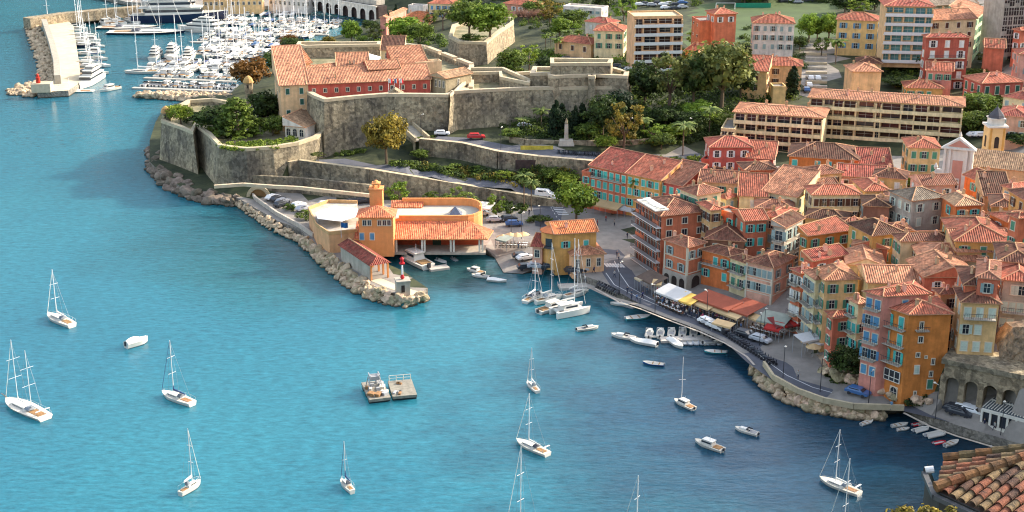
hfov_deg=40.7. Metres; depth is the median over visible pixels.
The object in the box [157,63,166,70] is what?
motorboat
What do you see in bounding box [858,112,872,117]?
window
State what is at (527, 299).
sailing yacht
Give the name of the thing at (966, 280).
house
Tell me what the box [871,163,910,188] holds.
house
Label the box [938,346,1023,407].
arched viaduct
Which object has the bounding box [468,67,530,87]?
fortress wall
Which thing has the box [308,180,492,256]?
harbour station
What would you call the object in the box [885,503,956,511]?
leafy branches
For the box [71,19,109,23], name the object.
breakwater quay
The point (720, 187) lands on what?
window
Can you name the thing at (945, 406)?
parked car
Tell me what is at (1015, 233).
house
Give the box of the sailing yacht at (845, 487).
[831,459,860,511]
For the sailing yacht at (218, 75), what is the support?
on the sea water
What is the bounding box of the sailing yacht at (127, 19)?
[122,1,139,23]
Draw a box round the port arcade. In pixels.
[312,0,386,19]
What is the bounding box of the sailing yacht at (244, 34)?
[238,14,247,41]
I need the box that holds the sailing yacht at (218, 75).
[211,57,222,79]
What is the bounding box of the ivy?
[215,135,298,151]
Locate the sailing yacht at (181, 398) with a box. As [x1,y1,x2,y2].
[162,340,196,406]
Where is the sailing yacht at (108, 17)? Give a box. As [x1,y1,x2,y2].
[103,0,116,23]
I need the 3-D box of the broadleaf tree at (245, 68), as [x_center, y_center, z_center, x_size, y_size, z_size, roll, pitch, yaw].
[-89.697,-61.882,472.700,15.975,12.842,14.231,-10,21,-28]
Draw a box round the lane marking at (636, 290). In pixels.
[614,261,694,317]
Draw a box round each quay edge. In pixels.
[594,288,754,364]
[904,412,993,446]
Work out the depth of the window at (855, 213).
299.10 m
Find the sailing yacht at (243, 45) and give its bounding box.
[241,21,247,47]
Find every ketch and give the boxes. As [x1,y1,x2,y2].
[1,341,52,421]
[96,0,157,28]
[106,0,190,34]
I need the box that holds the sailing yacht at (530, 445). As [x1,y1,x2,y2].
[516,393,550,457]
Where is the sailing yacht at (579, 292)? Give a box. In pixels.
[562,239,586,298]
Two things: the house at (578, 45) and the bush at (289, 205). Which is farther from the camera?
the house at (578, 45)
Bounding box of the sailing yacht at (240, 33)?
[238,9,244,36]
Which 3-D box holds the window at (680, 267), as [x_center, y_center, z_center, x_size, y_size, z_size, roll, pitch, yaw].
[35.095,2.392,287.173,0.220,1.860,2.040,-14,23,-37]
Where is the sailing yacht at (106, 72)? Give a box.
[97,46,108,73]
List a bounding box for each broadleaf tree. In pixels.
[162,104,195,124]
[188,103,234,129]
[210,96,264,139]
[227,56,272,83]
[245,89,278,117]
[255,50,271,68]
[257,115,282,135]
[278,34,298,43]
[280,37,304,44]
[321,35,335,40]
[340,19,362,40]
[361,20,378,28]
[361,110,408,163]
[383,16,424,34]
[403,22,435,43]
[409,148,428,160]
[445,0,486,38]
[465,2,515,36]
[495,47,527,70]
[499,128,525,136]
[521,0,544,11]
[535,56,554,65]
[538,166,562,180]
[549,16,572,36]
[551,172,579,184]
[552,179,599,218]
[557,9,589,23]
[574,122,602,137]
[577,93,627,134]
[593,135,618,149]
[607,89,637,122]
[621,59,666,104]
[623,106,650,123]
[645,132,676,149]
[652,105,682,123]
[663,123,691,138]
[673,53,716,101]
[673,110,710,131]
[681,99,713,118]
[683,38,760,108]
[730,69,756,99]
[793,35,809,49]
[794,12,821,42]
[807,17,829,39]
[819,12,836,40]
[826,343,859,374]
[829,0,862,12]
[860,0,880,9]
[881,75,906,87]
[958,110,987,129]
[963,92,1002,110]
[963,110,989,125]
[965,68,989,74]
[987,94,1002,104]
[1005,132,1023,144]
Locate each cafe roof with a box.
[692,289,743,319]
[725,297,766,327]
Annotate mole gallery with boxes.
[338,237,390,280]
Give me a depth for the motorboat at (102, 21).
629.16 m
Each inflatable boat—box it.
[435,257,446,262]
[911,426,928,432]
[923,430,945,438]
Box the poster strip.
[520,146,552,149]
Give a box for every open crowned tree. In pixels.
[365,24,383,38]
[383,181,410,200]
[422,13,438,24]
[422,191,440,197]
[440,186,477,199]
[487,193,506,214]
[492,170,513,177]
[512,44,539,70]
[535,0,565,25]
[604,101,644,148]
[610,0,636,20]
[640,123,665,136]
[649,51,698,108]
[682,48,692,58]
[686,29,691,42]
[711,110,733,124]
[813,37,829,55]
[847,0,872,11]
[892,74,915,78]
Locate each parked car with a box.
[264,193,280,199]
[269,195,286,201]
[273,200,289,207]
[275,197,291,201]
[291,201,306,206]
[295,204,309,211]
[356,197,369,203]
[434,130,449,135]
[467,132,484,139]
[482,210,490,215]
[486,215,503,222]
[500,214,517,221]
[505,219,522,226]
[512,251,529,259]
[515,253,531,261]
[516,262,528,270]
[527,261,543,269]
[541,262,549,269]
[563,266,583,273]
[613,63,623,66]
[658,2,669,5]
[668,6,679,9]
[670,2,680,5]
[677,4,687,8]
[697,315,710,323]
[701,317,714,325]
[705,320,720,331]
[712,326,732,333]
[734,327,752,339]
[748,332,772,344]
[803,86,809,91]
[805,82,812,86]
[807,75,813,79]
[814,75,820,80]
[844,384,871,397]
[942,401,960,415]
[946,406,971,417]
[955,402,970,406]
[961,404,980,414]
[966,131,981,137]
[973,131,982,137]
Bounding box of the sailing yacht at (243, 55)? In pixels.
[240,33,247,58]
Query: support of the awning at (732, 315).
on the road at (626, 272)
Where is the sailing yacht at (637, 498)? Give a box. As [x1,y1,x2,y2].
[627,476,646,511]
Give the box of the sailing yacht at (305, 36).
[302,4,312,38]
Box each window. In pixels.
[285,88,289,94]
[286,128,290,135]
[292,128,297,136]
[299,87,303,93]
[299,129,303,137]
[359,233,364,239]
[362,220,366,225]
[367,220,371,225]
[369,233,374,239]
[377,220,381,225]
[382,220,386,225]
[534,249,539,257]
[545,238,551,246]
[561,241,569,248]
[575,259,579,267]
[582,176,588,183]
[583,240,588,245]
[586,258,590,266]
[589,168,596,176]
[591,179,594,186]
[596,43,601,48]
[596,180,600,188]
[596,191,601,198]
[596,257,600,266]
[597,169,602,177]
[602,192,606,199]
[603,171,607,178]
[603,181,606,189]
[605,43,611,48]
[606,33,611,38]
[608,183,613,190]
[609,172,613,180]
[609,193,612,201]
[615,34,621,39]
[615,43,621,48]
[615,173,619,181]
[615,184,619,192]
[621,175,625,183]
[621,186,625,193]
[621,196,625,204]
[626,198,632,205]
[627,187,631,194]
[633,188,639,196]
[634,178,638,185]
[635,19,642,24]
[635,55,640,59]
[636,28,641,33]
[641,179,645,186]
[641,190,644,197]
[643,45,655,49]
[643,54,655,59]
[644,19,656,22]
[644,28,656,32]
[645,37,654,41]
[646,180,653,188]
[654,182,658,189]
[659,18,671,22]
[659,36,669,41]
[659,45,669,49]
[660,27,669,31]
[666,218,672,225]
[666,230,671,236]
[666,245,672,254]
[666,259,672,267]
[669,186,673,194]
[673,36,680,40]
[673,45,679,50]
[674,18,681,23]
[674,27,680,32]
[677,263,683,272]
[681,216,687,223]
[681,228,687,234]
[689,250,695,258]
[696,226,700,233]
[697,215,701,221]
[697,247,702,256]
[697,261,701,270]
[701,210,705,218]
[701,223,705,232]
[701,267,709,276]
[706,212,709,221]
[711,213,720,221]
[712,162,720,166]
[712,256,717,265]
[713,150,720,157]
[717,17,722,22]
[717,186,725,193]
[720,259,728,267]
[721,272,726,281]
[726,162,733,169]
[726,218,732,225]
[727,150,734,157]
[728,16,733,21]
[730,262,737,271]
[730,276,735,285]
[736,113,743,119]
[737,279,744,288]
[738,265,744,274]
[740,150,748,157]
[743,279,751,288]
[744,265,752,274]
[745,134,754,138]
[745,238,754,246]
[746,124,755,130]
[746,224,754,232]
[747,114,755,120]
[749,200,753,207]
[749,267,757,276]
[750,281,755,290]
[753,34,759,39]
[753,282,762,291]
[754,25,759,30]
[756,223,765,231]
[756,268,761,277]
[757,135,763,139]
[757,237,762,245]
[759,115,764,121]
[761,35,767,40]
[761,269,766,278]
[761,283,765,292]
[766,135,774,139]
[766,220,773,229]
[766,285,771,294]
[767,115,776,121]
[767,126,774,131]
[767,234,772,242]
[767,270,772,280]
[770,26,776,31]
[770,35,775,40]
[770,244,784,251]
[771,78,778,82]
[771,230,785,241]
[772,68,778,74]
[775,283,780,292]
[776,268,780,278]
[777,44,783,49]
[778,35,783,40]
[778,116,789,122]
[778,127,788,132]
[778,136,787,142]
[778,146,787,149]
[785,44,791,49]
[785,242,792,253]
[786,35,792,40]
[786,228,792,240]
[786,263,791,272]
[788,303,792,312]
[789,273,796,283]
[789,288,793,298]
[790,137,799,142]
[792,117,801,123]
[792,127,799,133]
[792,159,797,165]
[793,251,798,262]
[793,274,798,284]
[794,237,799,249]
[795,223,801,235]
[795,291,800,300]
[795,305,799,315]
[798,276,802,285]
[800,237,806,247]
[800,321,803,331]
[801,306,805,316]
[802,128,811,134]
[802,138,810,141]
[803,276,807,284]
[804,118,811,124]
[805,294,810,304]
[806,278,811,289]
[808,312,812,322]
[810,238,819,247]
[810,296,813,307]
[811,99,821,105]
[811,281,814,292]
[813,198,818,206]
[814,119,822,125]
[817,327,820,338]
[818,312,821,323]
[819,198,827,206]
[819,297,822,308]
[820,282,823,292]
[824,349,828,360]
[825,99,832,104]
[825,236,833,244]
[825,334,829,345]
[826,299,837,309]
[826,318,830,329]
[827,198,835,206]
[827,284,838,293]
[832,129,840,134]
[833,120,840,125]
[834,100,842,106]
[834,110,841,114]
[835,198,844,206]
[836,337,846,345]
[838,321,847,331]
[839,22,847,28]
[839,32,846,37]
[840,234,847,243]
[843,120,853,124]
[843,130,852,135]
[843,299,848,308]
[844,101,855,107]
[844,283,854,292]
[845,111,853,115]
[845,198,850,206]
[846,303,853,314]
[846,335,851,346]
[847,320,851,330]
[848,338,855,348]
[851,43,859,48]
[851,198,860,206]
[851,211,859,216]
[851,230,855,238]
[851,322,856,333]
[852,33,859,38]
[853,23,860,28]
[856,121,873,125]
[856,131,872,136]
[856,323,862,333]
[857,339,861,348]
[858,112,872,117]
[859,102,873,106]
[859,346,869,357]
[859,363,866,374]
[862,313,872,324]
[862,330,869,341]
[865,43,872,49]
[865,297,872,308]
[866,33,873,39]
[867,23,874,29]
[867,349,878,360]
[868,365,875,377]
[871,332,878,344]
[872,316,879,327]
[874,299,881,310]
[880,132,897,136]
[881,123,898,127]
[882,113,899,117]
[882,238,891,245]
[883,54,887,59]
[883,103,899,110]
[887,347,889,359]
[889,196,895,205]
[889,210,894,219]
[890,54,898,59]
[890,313,893,325]
[891,45,899,50]
[891,254,894,263]
[892,26,901,31]
[892,35,900,40]
[892,239,896,249]
[893,350,902,364]
[894,7,902,11]
[894,17,901,21]
[894,182,899,188]
[895,213,901,221]
[896,243,899,253]
[896,333,902,346]
[897,199,901,208]
[898,316,904,329]
[900,124,911,129]
[900,134,911,137]
[901,54,909,59]
[901,115,912,118]
[902,45,909,50]
[903,26,912,31]
[903,36,910,39]
[903,104,912,110]
[903,216,908,224]
[904,17,913,21]
[904,202,910,212]
[905,8,913,13]
[908,164,916,171]
[911,151,916,158]
[912,54,919,59]
[913,36,922,41]
[913,45,921,49]
[913,365,919,374]
[914,27,923,32]
[914,115,926,121]
[914,125,924,129]
[915,17,924,22]
[915,105,927,111]
[915,203,924,212]
[915,217,921,226]
[915,352,920,357]
[916,8,925,13]
[917,336,923,342]
[918,164,927,171]
[919,151,928,158]
[919,321,924,329]
[926,379,933,389]
[927,8,932,13]
[927,126,938,130]
[928,73,932,79]
[928,116,939,122]
[929,40,937,47]
[929,51,934,57]
[930,106,939,110]
[930,164,934,171]
[930,358,935,364]
[931,151,937,159]
[931,215,939,224]
[931,281,941,290]
[932,23,938,28]
[932,201,940,210]
[935,74,942,79]
[940,127,959,133]
[942,117,959,121]
[942,188,951,193]
[943,74,950,80]
[943,107,961,112]
[944,40,949,47]
[944,51,948,57]
[946,204,950,214]
[946,298,954,308]
[951,328,953,340]
[953,81,961,88]
[955,61,963,67]
[956,51,964,57]
[956,71,960,78]
[957,209,964,214]
[959,40,964,47]
[959,245,970,248]
[959,324,972,334]
[959,340,967,351]
[963,307,971,317]
[967,21,972,27]
[969,209,979,214]
[970,182,975,191]
[971,341,979,351]
[973,324,981,334]
[975,307,983,317]
[980,246,986,255]
[980,282,993,293]
[983,342,992,352]
[984,86,989,93]
[988,308,996,318]
[994,86,999,94]
[998,317,1006,327]
[1000,301,1008,311]
[1004,85,1009,93]
[1006,318,1013,321]
[1007,26,1011,33]
[1007,236,1014,241]
[1008,301,1015,311]
[1009,8,1013,15]
[1009,220,1015,231]
[1009,285,1018,295]
[1010,196,1014,206]
[1012,42,1017,47]
[1013,32,1018,38]
[1014,8,1018,14]
[1015,85,1019,91]
[1015,285,1023,296]
[1015,302,1023,312]
[1018,17,1022,23]
[1018,120,1023,127]
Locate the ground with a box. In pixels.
[103,0,1023,446]
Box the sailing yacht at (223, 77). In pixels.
[219,43,228,79]
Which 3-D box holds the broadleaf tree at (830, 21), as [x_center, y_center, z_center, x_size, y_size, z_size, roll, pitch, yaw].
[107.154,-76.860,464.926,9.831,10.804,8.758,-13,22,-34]
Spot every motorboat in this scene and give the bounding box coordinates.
[81,36,100,41]
[83,47,104,53]
[90,39,104,47]
[99,18,110,25]
[99,83,121,91]
[123,336,147,348]
[139,81,149,86]
[146,62,155,69]
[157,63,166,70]
[157,68,168,77]
[161,80,172,87]
[162,54,175,63]
[165,68,174,76]
[168,60,178,68]
[170,81,181,87]
[176,68,190,77]
[179,59,190,69]
[182,56,189,61]
[183,71,193,78]
[187,81,196,88]
[190,59,201,63]
[190,82,201,88]
[196,46,204,52]
[196,73,203,78]
[199,58,212,63]
[200,71,209,78]
[201,82,208,88]
[206,51,211,57]
[207,60,212,71]
[207,71,217,78]
[207,81,215,89]
[208,30,216,35]
[211,48,221,58]
[211,62,222,71]
[216,39,224,45]
[217,84,225,89]
[222,61,233,72]
[223,56,233,64]
[225,72,234,79]
[228,46,239,52]
[228,58,238,64]
[228,84,238,89]
[234,32,240,41]
[246,30,253,35]
[247,52,260,59]
[250,41,258,47]
[272,28,281,37]
[276,16,285,21]
[280,21,288,27]
[295,17,302,22]
[308,27,315,32]
[317,22,323,28]
[322,28,328,33]
[402,247,434,270]
[467,266,485,273]
[472,273,490,278]
[486,277,506,282]
[526,291,552,297]
[535,298,559,314]
[575,324,598,331]
[610,302,630,306]
[611,332,637,340]
[630,337,658,347]
[645,328,653,338]
[656,327,664,338]
[666,336,682,348]
[667,327,675,336]
[674,397,696,410]
[678,327,686,336]
[689,326,697,336]
[695,435,725,453]
[701,336,720,345]
[735,426,759,436]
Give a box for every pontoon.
[132,87,232,92]
[143,77,236,82]
[190,31,328,35]
[190,41,264,43]
[217,21,342,24]
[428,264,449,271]
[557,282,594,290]
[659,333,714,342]
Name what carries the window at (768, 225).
in the house at (776, 211)
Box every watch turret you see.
[161,106,170,120]
[243,76,253,103]
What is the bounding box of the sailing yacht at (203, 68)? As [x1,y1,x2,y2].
[199,21,208,72]
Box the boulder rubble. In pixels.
[5,25,891,421]
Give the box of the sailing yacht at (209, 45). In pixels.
[201,10,216,52]
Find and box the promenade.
[587,286,748,352]
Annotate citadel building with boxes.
[271,44,309,131]
[282,108,315,139]
[287,63,329,69]
[301,47,312,64]
[303,63,431,97]
[335,51,369,65]
[363,58,401,70]
[380,35,405,58]
[386,44,427,63]
[415,59,441,80]
[428,67,473,92]
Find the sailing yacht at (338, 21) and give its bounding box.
[333,5,342,23]
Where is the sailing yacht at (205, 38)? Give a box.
[202,16,209,40]
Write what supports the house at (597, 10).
on the ground
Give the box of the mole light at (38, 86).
[31,73,53,92]
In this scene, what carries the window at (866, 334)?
in the house at (879, 302)
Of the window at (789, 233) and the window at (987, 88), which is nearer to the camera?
the window at (789, 233)
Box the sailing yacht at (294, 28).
[286,6,298,32]
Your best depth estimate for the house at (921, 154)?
323.17 m
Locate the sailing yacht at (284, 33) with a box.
[280,11,291,35]
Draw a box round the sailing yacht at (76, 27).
[67,0,87,29]
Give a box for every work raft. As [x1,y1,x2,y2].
[361,372,390,403]
[388,374,416,400]
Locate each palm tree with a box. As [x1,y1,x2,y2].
[513,171,535,206]
[514,117,530,126]
[521,179,539,210]
[528,106,550,127]
[540,33,549,48]
[549,37,563,47]
[559,29,572,35]
[575,29,583,34]
[633,117,654,133]
[671,121,695,155]
[699,105,722,132]
[826,38,850,63]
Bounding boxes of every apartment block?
[626,10,682,70]
[630,190,701,273]
[720,118,737,135]
[732,99,829,152]
[807,87,965,141]
[876,0,935,67]
[979,0,1023,56]
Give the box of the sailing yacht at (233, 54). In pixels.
[231,25,237,56]
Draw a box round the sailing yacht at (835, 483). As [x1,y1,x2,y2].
[820,431,862,497]
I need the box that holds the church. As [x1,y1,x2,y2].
[934,132,1023,190]
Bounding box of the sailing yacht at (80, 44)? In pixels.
[72,1,94,47]
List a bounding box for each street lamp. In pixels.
[820,356,826,391]
[868,369,874,402]
[933,382,938,418]
[1000,400,1005,434]
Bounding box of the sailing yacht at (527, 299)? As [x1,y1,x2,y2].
[522,261,541,303]
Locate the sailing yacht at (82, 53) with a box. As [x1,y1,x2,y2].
[77,18,96,54]
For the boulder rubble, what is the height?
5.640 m
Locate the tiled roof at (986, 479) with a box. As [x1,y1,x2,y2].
[921,444,1023,511]
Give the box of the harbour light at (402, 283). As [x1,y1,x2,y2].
[394,257,410,295]
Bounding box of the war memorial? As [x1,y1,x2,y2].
[558,118,573,145]
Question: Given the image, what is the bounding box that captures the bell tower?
[982,105,1008,150]
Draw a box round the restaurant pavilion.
[980,397,1023,432]
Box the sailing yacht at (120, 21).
[112,2,126,23]
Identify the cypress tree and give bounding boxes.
[546,100,563,136]
[557,103,568,129]
[568,105,582,135]
[578,102,589,125]
[786,65,801,97]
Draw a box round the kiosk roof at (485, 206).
[480,201,495,214]
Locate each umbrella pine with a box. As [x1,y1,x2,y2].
[310,152,326,160]
[432,9,450,29]
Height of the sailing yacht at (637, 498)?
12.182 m
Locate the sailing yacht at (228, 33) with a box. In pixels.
[224,12,231,36]
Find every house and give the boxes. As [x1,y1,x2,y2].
[141,0,148,5]
[203,0,264,13]
[269,0,314,13]
[379,7,406,36]
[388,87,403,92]
[406,9,432,24]
[408,3,427,12]
[427,0,459,20]
[503,0,544,16]
[530,232,544,274]
[540,218,598,274]
[555,34,593,57]
[563,3,607,18]
[567,242,606,278]
[582,168,590,208]
[584,16,620,35]
[588,146,645,214]
[593,22,626,57]
[624,153,682,215]
[662,159,707,194]
[662,230,707,289]
[678,178,723,205]
[683,42,707,59]
[691,16,710,44]
[696,198,724,246]
[697,165,748,204]
[699,241,743,290]
[701,155,708,165]
[703,135,753,170]
[704,219,746,248]
[705,5,737,46]
[720,188,736,207]
[721,205,736,226]
[726,248,752,296]
[731,207,769,255]
[736,159,776,173]
[737,171,769,208]
[741,54,772,98]
[743,248,797,304]
[745,139,778,164]
[750,11,795,56]
[754,197,794,211]
[761,164,820,214]
[765,204,798,250]
[769,54,803,91]
[769,83,785,103]
[770,166,780,176]
[770,209,805,263]
[785,262,812,333]
[787,141,860,166]
[796,266,820,333]
[797,215,848,265]
[801,243,849,267]
[803,160,844,182]
[803,179,861,223]
[804,208,852,222]
[810,259,861,351]
[816,176,838,183]
[823,309,848,367]
[835,10,878,55]
[836,158,887,183]
[840,216,865,221]
[842,292,865,348]
[843,60,883,91]
[843,244,885,274]
[846,215,903,263]
[850,175,888,217]
[851,239,890,262]
[854,146,893,167]
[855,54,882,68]
[855,260,920,297]
[858,280,931,395]
[860,193,891,218]
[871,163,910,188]
[880,295,954,405]
[887,184,943,230]
[888,218,915,231]
[891,227,945,263]
[900,77,944,94]
[901,135,941,186]
[905,249,967,295]
[908,172,958,193]
[910,230,941,231]
[911,239,983,265]
[918,6,978,69]
[919,30,970,88]
[925,59,954,95]
[929,0,978,8]
[931,282,956,351]
[940,189,984,229]
[940,210,1006,258]
[945,227,1007,258]
[948,0,983,60]
[948,210,989,217]
[949,286,1002,355]
[955,265,999,292]
[962,69,1023,104]
[962,166,1009,198]
[975,170,1008,213]
[975,257,1001,298]
[982,38,1006,71]
[986,206,1023,227]
[987,193,1009,211]
[992,241,1023,296]
[996,236,1023,331]
[1000,177,1023,193]
[1001,87,1023,106]
[1001,103,1023,149]
[1006,211,1023,242]
[1007,187,1023,209]
[1010,27,1023,66]
[1011,47,1023,85]
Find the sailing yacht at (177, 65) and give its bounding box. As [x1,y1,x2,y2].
[171,19,181,70]
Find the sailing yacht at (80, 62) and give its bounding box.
[78,27,99,63]
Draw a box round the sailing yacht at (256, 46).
[254,32,261,47]
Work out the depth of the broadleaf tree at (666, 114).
369.57 m
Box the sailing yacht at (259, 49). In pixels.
[256,24,262,52]
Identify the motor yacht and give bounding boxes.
[78,62,105,88]
[130,0,227,23]
[148,43,162,60]
[164,42,179,56]
[177,15,225,32]
[183,46,195,58]
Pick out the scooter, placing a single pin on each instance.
(773, 361)
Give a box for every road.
[316,159,555,196]
[435,136,702,161]
[532,205,567,226]
[602,249,948,421]
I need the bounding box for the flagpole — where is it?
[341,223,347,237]
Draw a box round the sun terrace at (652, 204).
[637,197,668,211]
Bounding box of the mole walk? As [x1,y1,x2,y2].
[371,278,425,296]
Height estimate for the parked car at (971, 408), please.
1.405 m
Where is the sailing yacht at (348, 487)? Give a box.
[340,444,354,494]
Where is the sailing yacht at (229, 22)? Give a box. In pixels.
[224,2,235,26]
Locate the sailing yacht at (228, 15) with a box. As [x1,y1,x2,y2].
[223,4,233,20]
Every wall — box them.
[41,19,60,83]
[160,98,323,184]
[214,183,368,196]
[252,175,371,198]
[252,193,313,236]
[287,159,565,206]
[297,41,380,57]
[307,43,473,157]
[419,138,592,179]
[448,17,514,65]
[448,71,631,134]
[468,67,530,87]
[509,137,648,145]
[530,66,628,103]
[550,58,612,74]
[763,361,903,410]
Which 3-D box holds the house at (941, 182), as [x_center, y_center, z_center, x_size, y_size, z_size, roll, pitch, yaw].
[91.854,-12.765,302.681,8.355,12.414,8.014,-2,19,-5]
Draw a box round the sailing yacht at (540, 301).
[534,245,561,304]
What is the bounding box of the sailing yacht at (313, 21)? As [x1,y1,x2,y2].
[309,6,318,22]
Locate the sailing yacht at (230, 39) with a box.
[225,2,235,41]
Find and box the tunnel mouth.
[247,187,268,196]
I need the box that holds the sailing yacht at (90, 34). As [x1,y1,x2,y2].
[72,0,93,35]
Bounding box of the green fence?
[735,3,770,7]
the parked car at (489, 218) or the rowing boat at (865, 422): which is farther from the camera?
the parked car at (489, 218)
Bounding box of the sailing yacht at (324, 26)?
[321,0,328,28]
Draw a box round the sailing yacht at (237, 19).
[233,8,243,20]
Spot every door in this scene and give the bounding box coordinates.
[433,240,440,244]
[889,385,897,400]
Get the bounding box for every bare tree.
[513,8,521,21]
[519,9,528,21]
[525,9,532,21]
[534,9,542,17]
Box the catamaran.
[549,238,589,319]
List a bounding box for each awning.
[495,234,513,250]
[593,199,623,214]
[618,205,634,217]
[634,277,648,291]
[636,269,667,286]
[651,279,662,294]
[654,283,691,301]
[674,291,697,309]
[692,301,712,315]
[709,307,744,328]
[711,318,735,331]
[746,313,764,333]
[755,310,791,339]
[763,320,784,341]
[767,317,800,340]
[792,331,819,357]
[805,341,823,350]
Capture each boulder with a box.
[148,166,154,173]
[154,172,160,179]
[155,164,163,169]
[156,180,164,185]
[160,170,172,180]
[162,184,171,190]
[165,177,173,184]
[170,177,183,185]
[179,185,193,196]
[181,179,191,182]
[191,188,201,195]
[194,195,201,202]
[201,194,214,204]
[203,190,214,196]
[210,194,223,204]
[221,197,229,202]
[315,244,321,253]
[334,272,341,280]
[339,276,346,281]
[341,263,350,271]
[346,270,355,278]
[354,276,361,282]
[361,291,367,298]
[375,286,386,293]
[380,295,389,302]
[389,295,394,305]
[395,292,402,300]
[398,294,403,301]
[404,295,411,303]
[414,291,424,299]
[415,294,419,302]
[421,294,428,300]
[748,367,754,375]
[772,391,780,398]
[773,383,781,387]
[781,398,790,404]
[784,386,792,393]
[793,395,802,404]
[801,403,811,412]
[809,399,813,405]
[815,407,821,413]
[817,366,826,372]
[819,403,827,408]
[825,405,830,412]
[830,368,842,382]
[831,405,840,411]
[836,411,843,417]
[839,372,846,382]
[843,412,850,418]
[844,373,855,383]
[846,414,855,419]
[849,376,856,380]
[852,409,864,412]
[856,413,863,419]
[870,410,878,418]
[877,388,884,394]
[882,410,887,417]
[890,393,896,401]
[910,394,920,405]
[916,396,924,405]
[925,398,932,404]
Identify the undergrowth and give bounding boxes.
[177,117,280,137]
[333,135,434,155]
[356,31,448,47]
[388,159,581,192]
[462,0,703,10]
[479,199,528,213]
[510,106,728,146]
[519,10,633,37]
[530,47,723,86]
[633,71,801,112]
[660,154,703,161]
[739,26,750,44]
[741,0,878,12]
[741,48,808,69]
[818,365,854,383]
[883,67,919,77]
[885,67,971,88]
[963,104,1002,131]
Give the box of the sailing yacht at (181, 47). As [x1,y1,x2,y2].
[178,29,183,62]
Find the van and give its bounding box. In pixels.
[534,188,553,197]
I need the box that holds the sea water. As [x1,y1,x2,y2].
[0,0,990,511]
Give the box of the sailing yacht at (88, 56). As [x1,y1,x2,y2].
[77,23,102,67]
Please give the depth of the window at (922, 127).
363.39 m
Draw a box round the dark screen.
[515,160,535,168]
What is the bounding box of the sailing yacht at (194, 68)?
[189,29,203,71]
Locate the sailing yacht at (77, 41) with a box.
[70,7,91,42]
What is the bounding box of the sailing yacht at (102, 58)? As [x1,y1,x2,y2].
[83,22,107,60]
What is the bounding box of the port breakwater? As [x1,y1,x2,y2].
[23,5,142,27]
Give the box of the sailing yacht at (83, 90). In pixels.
[67,78,94,91]
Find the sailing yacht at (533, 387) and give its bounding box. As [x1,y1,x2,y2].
[527,348,539,393]
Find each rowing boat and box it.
[624,314,650,320]
[643,361,664,366]
[704,349,726,353]
[859,419,872,425]
[890,422,907,427]
[896,427,909,431]
[932,440,945,444]
[943,439,958,447]
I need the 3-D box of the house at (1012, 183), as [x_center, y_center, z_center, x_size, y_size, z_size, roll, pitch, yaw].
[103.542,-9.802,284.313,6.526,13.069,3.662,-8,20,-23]
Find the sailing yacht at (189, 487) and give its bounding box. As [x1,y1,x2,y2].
[178,429,200,496]
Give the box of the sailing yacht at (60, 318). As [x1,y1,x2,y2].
[47,270,76,328]
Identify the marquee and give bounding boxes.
[369,54,380,59]
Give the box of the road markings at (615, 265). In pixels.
[604,263,624,267]
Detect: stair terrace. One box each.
[805,66,826,69]
[805,71,826,73]
[805,80,826,83]
[806,48,826,50]
[806,52,826,54]
[806,57,826,59]
[806,62,826,64]
[806,85,826,87]
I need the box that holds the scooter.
[768,359,777,364]
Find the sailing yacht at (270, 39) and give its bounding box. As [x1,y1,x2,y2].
[265,13,274,41]
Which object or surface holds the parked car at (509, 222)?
on the ground
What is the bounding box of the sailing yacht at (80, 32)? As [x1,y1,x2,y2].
[70,4,86,38]
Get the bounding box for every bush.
[282,203,295,211]
[294,209,308,220]
[442,163,461,170]
[459,33,486,40]
[468,165,482,171]
[525,215,552,221]
[738,42,750,50]
[904,394,927,406]
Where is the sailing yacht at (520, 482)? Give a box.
[508,448,534,511]
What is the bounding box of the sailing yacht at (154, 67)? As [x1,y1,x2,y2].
[151,28,160,69]
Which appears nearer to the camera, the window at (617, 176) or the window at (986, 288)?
the window at (986, 288)
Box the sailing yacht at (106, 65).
[92,33,110,66]
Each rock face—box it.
[816,354,852,372]
[995,321,1023,361]
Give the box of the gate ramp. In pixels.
[398,122,429,150]
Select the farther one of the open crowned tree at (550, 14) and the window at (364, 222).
the open crowned tree at (550, 14)
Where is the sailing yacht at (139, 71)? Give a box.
[124,28,159,73]
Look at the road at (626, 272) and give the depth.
271.44 m
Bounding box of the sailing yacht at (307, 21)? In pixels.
[303,0,308,32]
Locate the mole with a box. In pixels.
[37,22,80,97]
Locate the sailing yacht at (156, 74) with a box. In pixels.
[153,49,160,76]
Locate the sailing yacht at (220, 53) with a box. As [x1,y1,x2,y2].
[215,18,229,58]
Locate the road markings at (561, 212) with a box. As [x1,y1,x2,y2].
[552,206,568,214]
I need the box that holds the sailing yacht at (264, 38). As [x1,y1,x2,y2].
[257,21,265,41]
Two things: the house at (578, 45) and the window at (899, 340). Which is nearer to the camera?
the window at (899, 340)
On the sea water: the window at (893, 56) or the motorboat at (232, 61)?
the motorboat at (232, 61)
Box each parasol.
[514,232,521,236]
[806,343,820,350]
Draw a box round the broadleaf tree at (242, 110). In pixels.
[210,96,264,139]
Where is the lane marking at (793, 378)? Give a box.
[760,355,831,392]
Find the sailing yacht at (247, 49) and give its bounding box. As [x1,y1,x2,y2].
[238,7,252,52]
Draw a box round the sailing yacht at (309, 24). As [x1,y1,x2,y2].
[303,0,311,28]
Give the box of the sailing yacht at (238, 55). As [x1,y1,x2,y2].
[234,25,245,58]
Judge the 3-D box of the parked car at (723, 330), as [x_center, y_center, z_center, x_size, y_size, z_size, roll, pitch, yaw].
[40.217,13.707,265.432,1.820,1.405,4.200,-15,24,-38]
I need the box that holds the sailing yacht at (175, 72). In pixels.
[167,44,179,77]
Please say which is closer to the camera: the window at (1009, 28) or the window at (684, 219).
the window at (684, 219)
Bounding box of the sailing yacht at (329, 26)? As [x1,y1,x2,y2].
[327,10,333,28]

